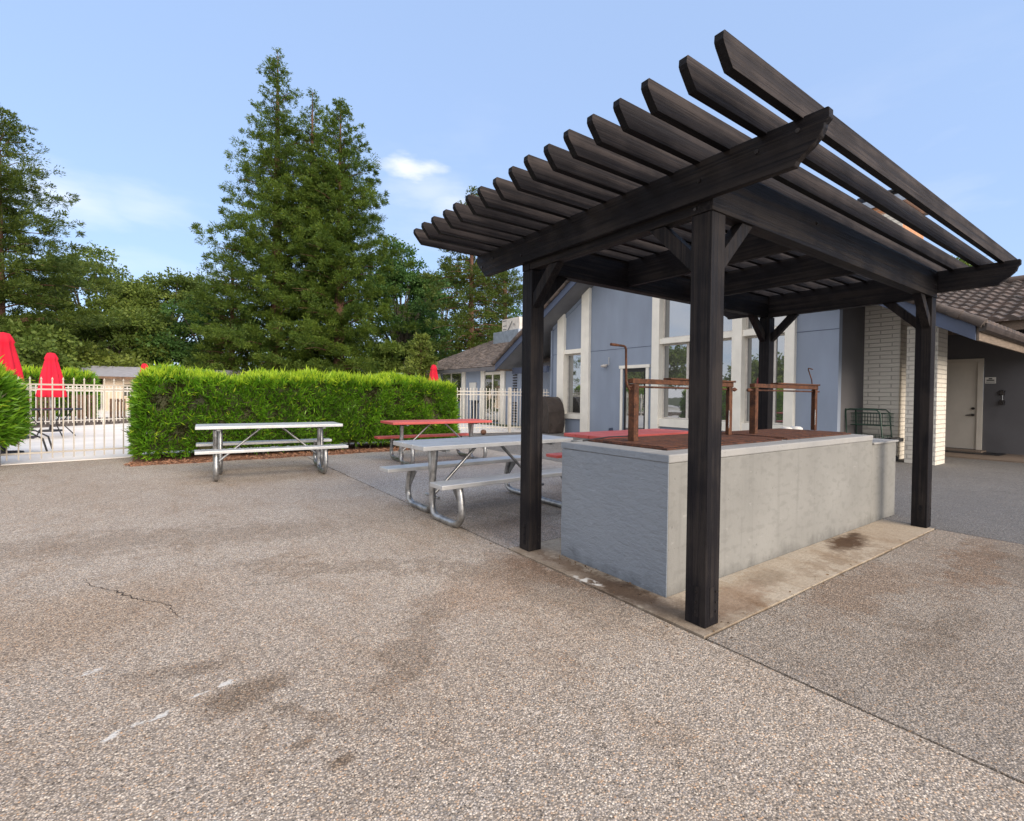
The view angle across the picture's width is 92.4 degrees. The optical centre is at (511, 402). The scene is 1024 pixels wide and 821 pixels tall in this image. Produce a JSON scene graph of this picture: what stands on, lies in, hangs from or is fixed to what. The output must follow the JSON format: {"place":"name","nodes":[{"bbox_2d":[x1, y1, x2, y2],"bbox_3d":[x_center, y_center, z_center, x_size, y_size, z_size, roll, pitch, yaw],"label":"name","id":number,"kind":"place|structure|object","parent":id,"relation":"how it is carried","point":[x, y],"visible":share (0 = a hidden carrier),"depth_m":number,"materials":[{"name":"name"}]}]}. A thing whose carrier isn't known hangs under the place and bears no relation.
{"place":"outdoors","nodes":[
{"label":"outdoors","id":0,"kind":"place"},
{"bbox_2d":[1,407,520,465],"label":"pool deck","id":1,"kind":"structure","parent":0,"point":[68,444],"depth_m":10.97,"materials":[{"name":"concrete"}]},
{"bbox_2d":[0,332,23,455],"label":"closed umbrella","id":2,"kind":"object","parent":1,"relation":"on","point":[8,351],"visible":0.57,"depth_m":8.97,"materials":[{"name":"fabric"}]},
{"bbox_2d":[0,355,38,450],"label":"hedge","id":3,"kind":"object","parent":1,"relation":"on","point":[15,406],"visible":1,"depth_m":7.58,"materials":[{"name":"green plant"}]},
{"bbox_2d":[0,264,48,308],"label":"conifer tree","id":4,"kind":"object","parent":1,"relation":"on","point":[38,299],"visible":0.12,"depth_m":29.83,"materials":[{"name":"green plant"}]},
{"bbox_2d":[24,430,51,450],"bbox_3d":[-9.432,0.566,9.185,1.185,0.731,0.582,0,1,-35],"label":"lounge chair","id":5,"kind":"object","parent":1,"relation":"on","point":[43,440],"visible":0.49,"depth_m":9.30,"materials":[{"name":"black metal"}]},
{"bbox_2d":[36,397,53,419],"bbox_3d":[-15.591,0.269,16.407,0.470,0.900,0.070,0,1,-35],"label":"timber screen","id":6,"kind":"object","parent":1,"relation":"on","point":[37,405],"visible":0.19,"depth_m":16.37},
{"bbox_2d":[0,318,90,377],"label":"broadleaf tree","id":7,"kind":"object","parent":1,"relation":"on","point":[42,338],"visible":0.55,"depth_m":27.28,"materials":[{"name":"green plant"}]},
{"bbox_2d":[35,353,67,431],"bbox_3d":[-13.313,-0.314,14.172,0.650,2.273,0.675,1,1,28],"label":"closed umbrella","id":8,"kind":"object","parent":1,"relation":"on","point":[51,368],"visible":0.93,"depth_m":14.06,"materials":[{"name":"fabric"}]},
{"bbox_2d":[31,408,82,437],"bbox_3d":[-11.678,0.509,12.404,1.280,0.730,1.280,0,1,-35],"label":"patio table","id":9,"kind":"object","parent":1,"relation":"on","point":[45,409],"visible":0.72,"depth_m":12.33,"materials":[{"name":"black metal"}]},
{"bbox_2d":[22,364,102,419],"bbox_3d":[-19.680,-0.350,17.300,8.323,2.421,2.024,0,1,-35],"label":"hedge","id":10,"kind":"object","parent":1,"relation":"on","point":[69,374],"visible":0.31,"depth_m":18.70,"materials":[{"name":"green plant"}]},
{"bbox_2d":[0,106,133,386],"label":"conifer tree","id":11,"kind":"object","parent":1,"relation":"on","point":[12,183],"visible":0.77,"depth_m":29.97,"materials":[{"name":"green plant"}]},
{"bbox_2d":[1,376,132,460],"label":"picket fence","id":12,"kind":"object","parent":1,"relation":"on","point":[73,389],"visible":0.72,"depth_m":8.34,"materials":[{"name":"white metal"}]},
{"bbox_2d":[26,385,130,424],"bbox_3d":[-14.207,0.086,17.162,0.115,1.415,6.903,1,1,16],"label":"picket fence","id":13,"kind":"object","parent":1,"relation":"on","point":[81,420],"visible":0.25,"depth_m":16.67,"materials":[{"name":"white metal"}]},
{"bbox_2d":[31,416,129,427],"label":"stone kerb","id":14,"kind":"structure","parent":1,"relation":"on","point":[87,422],"depth_m":16.73,"materials":[{"name":"grey stone"}]},
{"bbox_2d":[71,394,95,418],"bbox_3d":[-15.264,0.206,17.499,0.670,1.000,0.070,0,1,-35],"label":"timber screen","id":15,"kind":"object","parent":1,"relation":"on","point":[78,406],"visible":0.35,"depth_m":17.53,"materials":[{"name":"brown wood"}]},
{"bbox_2d":[61,340,148,407],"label":"broadleaf tree","id":16,"kind":"object","parent":1,"relation":"on","point":[90,356],"visible":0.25,"depth_m":31.48,"materials":[{"name":"green plant"}]},
{"bbox_2d":[110,399,125,416],"bbox_3d":[-14.996,0.266,18.674,0.470,0.850,0.070,0,1,-35],"label":"timber screen","id":17,"kind":"object","parent":1,"relation":"on","point":[120,400],"visible":0.47,"depth_m":18.69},
{"bbox_2d":[140,363,147,371],"bbox_3d":[-17.971,-0.653,23.993,0.647,2.543,0.671,1,1,32],"label":"closed umbrella","id":18,"kind":"object","parent":1,"relation":"on","point":[144,365],"visible":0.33,"depth_m":23.87,"materials":[{"name":"fabric"}]},
{"bbox_2d":[79,366,244,409],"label":"pool shed","id":19,"kind":"structure","parent":1,"relation":"on","point":[108,374],"depth_m":30.14,"materials":[{"name":"beige paint"}]},
{"bbox_2d":[124,384,131,395],"bbox_3d":[-23.163,-0.787,30.685,1.700,0.700,0.049,0,1,-35],"label":"window","id":20,"kind":"structure","parent":19,"relation":"in","point":[125,393],"depth_m":30.25,"materials":[{"name":"white glass"}]},
{"bbox_2d":[128,295,270,369],"bbox_3d":[-23.956,-3.969,39.436,9.613,8.717,8.223,1,1,-8],"label":"broadleaf tree","id":21,"kind":"object","parent":1,"relation":"on","point":[175,354],"visible":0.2,"depth_m":37.11,"materials":[{"name":"green plant"}]},
{"bbox_2d":[164,239,277,374],"bbox_3d":[-20.669,-5.927,36.348,7.340,12.764,7.180,0,1,-13],"label":"conifer tree","id":22,"kind":"object","parent":1,"relation":"on","point":[229,348],"visible":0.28,"depth_m":35.16,"materials":[{"name":"green plant"}]},
{"bbox_2d":[177,46,355,375],"bbox_3d":[-17.323,-12.796,36.499,12.636,26.571,12.063,0,1,-35],"label":"conifer tree","id":23,"kind":"object","parent":1,"relation":"on","point":[251,243],"visible":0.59,"depth_m":34.37,"materials":[{"name":"green plant"}]},
{"bbox_2d":[248,87,376,373],"bbox_3d":[-15.516,-11.884,38.013,9.145,24.744,9.363,0,1,-35],"label":"conifer tree","id":24,"kind":"object","parent":1,"relation":"on","point":[311,137],"visible":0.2,"depth_m":36.27,"materials":[{"name":"green plant"}]},
{"bbox_2d":[400,332,438,378],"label":"broadleaf tree","id":25,"kind":"object","parent":1,"relation":"on","point":[422,362],"visible":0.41,"depth_m":23.90,"materials":[{"name":"green plant"}]},
{"bbox_2d":[429,365,437,380],"bbox_3d":[-3.210,-0.356,20.023,0.584,2.413,0.606,1,1,32],"label":"closed umbrella","id":26,"kind":"object","parent":1,"relation":"on","point":[433,375],"visible":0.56,"depth_m":19.89,"materials":[{"name":"fabric"}]},
{"bbox_2d":[124,442,414,466],"bbox_3d":[-3.988,1.005,10.312,6.300,0.043,1.847,0,1,-35],"label":"mulch bed","id":27,"kind":"object","parent":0,"point":[349,448],"visible":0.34,"depth_m":9.35,"materials":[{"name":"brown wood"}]},
{"bbox_2d":[122,360,460,460],"bbox_3d":[-4.118,0.126,10.434,6.542,1.875,1.927,0,1,-35],"label":"hedge","id":28,"kind":"object","parent":27,"relation":"on","point":[170,406],"visible":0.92,"depth_m":9.37,"materials":[{"name":"green plant"}]},
{"bbox_2d":[305,439,561,549],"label":"paving","id":29,"kind":"structure","parent":0,"point":[492,514],"depth_m":6.18,"materials":[{"name":"grey concrete"}]},
{"bbox_2d":[374,419,491,464],"bbox_3d":[-1.348,0.683,8.898,1.900,0.729,1.350,0,1,-33],"label":"picnic table","id":30,"kind":"object","parent":29,"relation":"on","point":[446,422],"visible":0.77,"depth_m":8.83,"materials":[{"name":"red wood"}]},
{"bbox_2d":[379,435,572,526],"bbox_3d":[-0.254,0.752,5.233,1.870,0.729,1.350,0,1,-37],"label":"picnic table","id":31,"kind":"object","parent":29,"relation":"on","point":[432,447],"visible":0.68,"depth_m":4.90,"materials":[{"name":"metal"}]},
{"bbox_2d":[546,428,687,457],"bbox_3d":[1.604,0.754,6.545,1.870,0.729,1.350,0,1,-36],"label":"picnic table","id":32,"kind":"object","parent":29,"relation":"on","point":[641,432],"visible":0.12,"depth_m":6.38,"materials":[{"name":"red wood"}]},
{"bbox_2d":[477,299,521,326],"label":"broadleaf tree","id":33,"kind":"object","parent":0,"point":[517,311],"visible":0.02,"depth_m":45.74,"materials":[{"name":"green plant"}]},
{"bbox_2d":[0,456,1023,820],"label":"paving","id":34,"kind":"structure","parent":0,"point":[300,638],"depth_m":2.01,"materials":[{"name":"grey concrete"}]},
{"bbox_2d":[194,422,347,480],"bbox_3d":[-3.601,0.681,7.355,1.920,0.729,1.350,0,1,-32],"label":"picnic table","id":35,"kind":"object","parent":34,"relation":"on","point":[318,448],"visible":1,"depth_m":7.14,"materials":[{"name":"metal"}]},
{"bbox_2d":[197,455,980,758],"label":"leaf litter","id":36,"kind":"object","parent":34,"relation":"on","point":[720,621],"visible":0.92,"depth_m":3.15,"materials":[{"name":"brown plant"}]},
{"bbox_2d":[0,0,1023,386],"label":"sky","id":37,"kind":"structure","parent":0,"point":[140,103],"materials":[{"name":"blue"}]},
{"bbox_2d":[100,395,982,427],"bbox_3d":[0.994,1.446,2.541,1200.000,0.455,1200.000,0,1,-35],"label":"ground","id":38,"kind":"structure","parent":0,"point":[503,424],"depth_m":20.75,"materials":[{"name":"grey concrete"}]},
{"bbox_2d":[7,242,138,404],"bbox_3d":[-35.839,-6.637,41.593,11.921,13.712,11.192,0,1,-35],"label":"broadleaf tree","id":39,"kind":"object","parent":38,"relation":"on","point":[99,301],"visible":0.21,"depth_m":39.62,"materials":[{"name":"green plant"}]},
{"bbox_2d":[58,301,190,366],"bbox_3d":[-29.641,-3.680,37.446,9.248,8.068,7.791,1,1,12],"label":"broadleaf tree","id":40,"kind":"object","parent":38,"relation":"on","point":[142,319],"visible":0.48,"depth_m":36.05,"materials":[{"name":"green plant"}]},
{"bbox_2d":[101,266,224,364],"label":"broadleaf tree","id":41,"kind":"object","parent":38,"relation":"on","point":[145,294],"visible":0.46,"depth_m":40.41,"materials":[{"name":"green plant"}]},
{"bbox_2d":[245,97,422,375],"bbox_3d":[-12.893,-10.868,35.704,11.844,22.844,11.668,0,1,-35],"label":"conifer tree","id":42,"kind":"object","parent":38,"relation":"on","point":[337,251],"visible":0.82,"depth_m":34.49,"materials":[{"name":"green plant"}]},
{"bbox_2d":[363,339,429,373],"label":"broadleaf tree","id":43,"kind":"object","parent":38,"relation":"on","point":[389,365],"visible":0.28,"depth_m":34.50,"materials":[{"name":"green plant"}]},
{"bbox_2d":[357,234,452,357],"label":"broadleaf tree","id":44,"kind":"object","parent":38,"relation":"on","point":[402,279],"visible":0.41,"depth_m":42.94,"materials":[{"name":"green plant"}]},
{"bbox_2d":[390,269,476,360],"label":"broadleaf tree","id":45,"kind":"object","parent":38,"relation":"on","point":[442,352],"visible":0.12,"depth_m":47.59,"materials":[{"name":"green plant"}]},
{"bbox_2d":[417,185,522,362],"bbox_3d":[-2.916,-7.048,33.583,8.196,15.503,7.919,1,1,24],"label":"conifer tree","id":46,"kind":"object","parent":38,"relation":"on","point":[464,319],"visible":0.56,"depth_m":33.00,"materials":[{"name":"green plant"}]},
{"bbox_2d":[396,340,550,425],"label":"pool house","id":47,"kind":"structure","parent":38,"relation":"on","point":[472,368],"depth_m":22.45,"materials":[{"name":"blue paint"}]},
{"bbox_2d":[443,372,460,400],"bbox_3d":[-3.047,-0.847,24.720,0.049,1.470,1.900,0,1,-35],"label":"window","id":48,"kind":"structure","parent":47,"relation":"in","point":[452,377],"depth_m":24.37,"materials":[{"name":"clear glass"}]},
{"bbox_2d":[485,372,499,421],"bbox_3d":[-0.849,-0.274,21.633,0.049,2.170,1.200,0,1,-35],"label":"window","id":49,"kind":"structure","parent":47,"relation":"in","point":[492,378],"depth_m":21.57,"materials":[{"name":"clear glass"}]},
{"bbox_2d":[493,317,521,343],"bbox_3d":[0.183,-3.628,24.929,1.250,1.200,2.200,0,1,-35],"label":"rooftop unit","id":50,"kind":"object","parent":47,"relation":"on","point":[511,328],"visible":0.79,"depth_m":24.54,"materials":[{"name":"metal"}]},
{"bbox_2d":[451,268,522,353],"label":"conifer tree","id":51,"kind":"object","parent":38,"relation":"on","point":[518,297],"visible":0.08,"depth_m":36.85,"materials":[{"name":"green plant"}]},
{"bbox_2d":[510,519,933,639],"bbox_3d":[1.961,1.171,4.215,3.667,0.030,1.700,0,1,-35],"label":"concrete pad","id":52,"kind":"object","parent":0,"point":[752,591],"visible":0.33,"depth_m":3.32,"materials":[{"name":"beige concrete"}]},
{"bbox_2d":[413,29,1021,628],"bbox_3d":[1.986,-0.102,4.245,4.926,2.514,2.787,0,1,-35],"label":"pergola","id":53,"kind":"object","parent":52,"relation":"on","point":[705,215],"visible":0.97,"depth_m":3.01,"materials":[{"name":"black wood"}]},
{"bbox_2d":[561,434,898,597],"bbox_3d":[2.189,0.731,4.401,3.786,0.858,0.971,0,1,-35],"label":"barbecue pit","id":54,"kind":"object","parent":52,"relation":"on","point":[624,513],"visible":0.88,"depth_m":3.48,"materials":[{"name":"concrete"}]},
{"bbox_2d":[588,434,781,449],"bbox_3d":[1.393,0.290,3.869,1.490,0.018,0.715,0,1,-35],"label":"grill grate","id":55,"kind":"object","parent":54,"relation":"on","point":[667,442],"visible":0.8,"depth_m":3.67,"materials":[{"name":"metal"}]},
{"bbox_2d":[583,435,627,440],"bbox_3d":[0.744,0.277,3.832,0.473,0.032,0.019,0,1,-30],"label":"grill poker","id":56,"kind":"object","parent":55,"relation":"on","point":[606,437],"visible":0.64,"depth_m":3.82,"materials":[{"name":"black metal"}]},
{"bbox_2d":[610,343,736,440],"bbox_3d":[1.354,-0.071,3.931,1.642,0.700,0.084,0,1,-35],"label":"spit frame","id":57,"kind":"object","parent":55,"relation":"on","point":[633,387],"visible":1,"depth_m":3.60,"materials":[{"name":"metal"}]},
{"bbox_2d":[721,428,850,439],"bbox_3d":[2.590,0.291,4.722,1.270,0.018,0.715,0,1,-35],"label":"grill grate","id":58,"kind":"object","parent":54,"relation":"on","point":[781,433],"visible":0.84,"depth_m":4.57,"materials":[{"name":"metal"}]},
{"bbox_2d":[746,368,819,433],"bbox_3d":[2.665,-0.038,4.781,1.321,0.640,0.080,0,1,-33],"label":"spit frame","id":59,"kind":"object","parent":58,"relation":"on","point":[753,389],"visible":1,"depth_m":4.67,"materials":[{"name":"metal"}]},
{"bbox_2d":[439,432,1023,544],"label":"paving","id":60,"kind":"structure","parent":0,"point":[979,498],"depth_m":6.27,"materials":[{"name":"grey concrete"}]},
{"bbox_2d":[457,387,548,432],"bbox_3d":[-0.995,0.235,15.499,4.759,1.475,0.100,0,1,-21],"label":"picket fence","id":61,"kind":"object","parent":60,"relation":"on","point":[509,427],"visible":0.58,"depth_m":15.65,"materials":[{"name":"white metal"}]},
{"bbox_2d":[542,396,564,433],"bbox_3d":[1.245,0.380,15.891,0.694,1.184,0.669,0,1,-35],"label":"covered grill","id":62,"kind":"object","parent":60,"relation":"on","point":[553,415],"visible":0.84,"depth_m":15.64,"materials":[{"name":"brown plastic"}]},
{"bbox_2d":[491,189,1023,464],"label":"clubhouse","id":63,"kind":"structure","parent":60,"relation":"on","point":[860,357],"depth_m":11.17,"materials":[{"name":"blue paint"}]},
{"bbox_2d":[567,354,580,413],"bbox_3d":[2.078,-0.610,15.857,0.045,1.935,0.810,0,1,-35],"label":"window","id":64,"kind":"structure","parent":63,"relation":"in","point":[574,360],"depth_m":15.98,"materials":[{"name":"clear glass"}]},
{"bbox_2d":[624,368,645,429],"bbox_3d":[3.448,0.020,13.802,0.087,1.960,0.790,0,1,-35],"label":"door","id":65,"kind":"structure","parent":63,"relation":"in","point":[640,373],"depth_m":13.67,"materials":[{"name":"black metal"}]},
{"bbox_2d":[662,338,731,421],"bbox_3d":[4.628,-0.548,12.278,0.045,1.960,2.040,0,1,-35],"label":"window","id":66,"kind":"structure","parent":63,"relation":"in","point":[675,402],"depth_m":12.71,"materials":[{"name":"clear glass"}]},
{"bbox_2d":[663,299,731,337],"bbox_3d":[4.658,-3.200,12.237,0.045,3.044,2.040,0,1,-35],"label":"window","id":67,"kind":"structure","parent":63,"relation":"in","point":[676,314],"depth_m":12.76,"materials":[{"name":"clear glass"}]},
{"bbox_2d":[745,333,784,424],"bbox_3d":[5.631,-0.515,10.869,0.045,1.960,0.940,0,1,-35],"label":"window","id":68,"kind":"structure","parent":63,"relation":"in","point":[752,343],"depth_m":10.72,"materials":[{"name":"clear glass"}]},
{"bbox_2d":[746,316,784,329],"bbox_3d":[5.654,-2.517,10.838,0.045,1.745,0.940,0,1,-35],"label":"window","id":69,"kind":"structure","parent":63,"relation":"in","point":[778,320],"depth_m":10.72,"materials":[{"name":"clear glass"}]},
{"bbox_2d":[936,275,1023,454],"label":"side wing","id":70,"kind":"structure","parent":63,"relation":"attached to","point":[972,405],"depth_m":11.26,"materials":[{"name":"grey paint"}]},
{"bbox_2d":[945,362,977,448],"bbox_3d":[10.498,0.055,11.641,0.121,2.019,0.790,0,1,-35],"label":"door","id":71,"kind":"structure","parent":70,"relation":"in","point":[961,389],"depth_m":11.55,"materials":[{"name":"beige paint"}]},
{"bbox_2d":[985,377,995,383],"bbox_3d":[10.834,-0.508,11.118,0.015,0.140,0.180,0,1,-35],"label":"door sign","id":72,"kind":"object","parent":70,"relation":"attached to","point":[990,379],"visible":1,"depth_m":11.11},
{"bbox_2d":[999,390,1004,404],"bbox_3d":[10.911,-0.120,10.940,0.099,0.320,0.085,0,1,-35],"label":"wall phone","id":73,"kind":"object","parent":70,"relation":"attached to","point":[1002,393],"depth_m":10.92,"materials":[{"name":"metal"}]},
{"bbox_2d":[845,408,903,460],"bbox_3d":[7.094,0.624,9.654,0.520,1.024,0.860,0,1,-35],"label":"shopping cart","id":74,"kind":"object","parent":60,"relation":"on","point":[855,416],"visible":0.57,"depth_m":9.61,"materials":[{"name":"green metal"}]},
{"bbox_2d":[945,447,1023,462],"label":"porch slab","id":75,"kind":"structure","parent":60,"relation":"on","point":[1015,458],"depth_m":10.36,"materials":[{"name":"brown concrete"}]},
{"bbox_2d":[791,426,802,429],"bbox_3d":[3.208,0.316,5.552,0.149,0.103,0.147,0,1,-35],"label":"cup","id":76,"kind":"object","parent":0,"point":[796,427],"visible":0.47,"depth_m":5.50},
{"bbox_2d":[707,529,1023,783],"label":"paving","id":77,"kind":"structure","parent":0,"point":[922,637],"depth_m":2.43,"materials":[{"name":"grey concrete"}]},
{"bbox_2d":[951,255,994,265],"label":"broadleaf tree","id":78,"kind":"object","parent":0,"point":[964,262],"depth_m":27.04,"materials":[{"name":"green plant"}]},
{"bbox_2d":[945,450,1005,455],"bbox_3d":[10.242,1.112,11.146,0.650,0.014,1.300,0,1,-35],"label":"door mat","id":79,"kind":"object","parent":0,"point":[992,454],"depth_m":10.80,"materials":[{"name":"black metal"}]}
]}

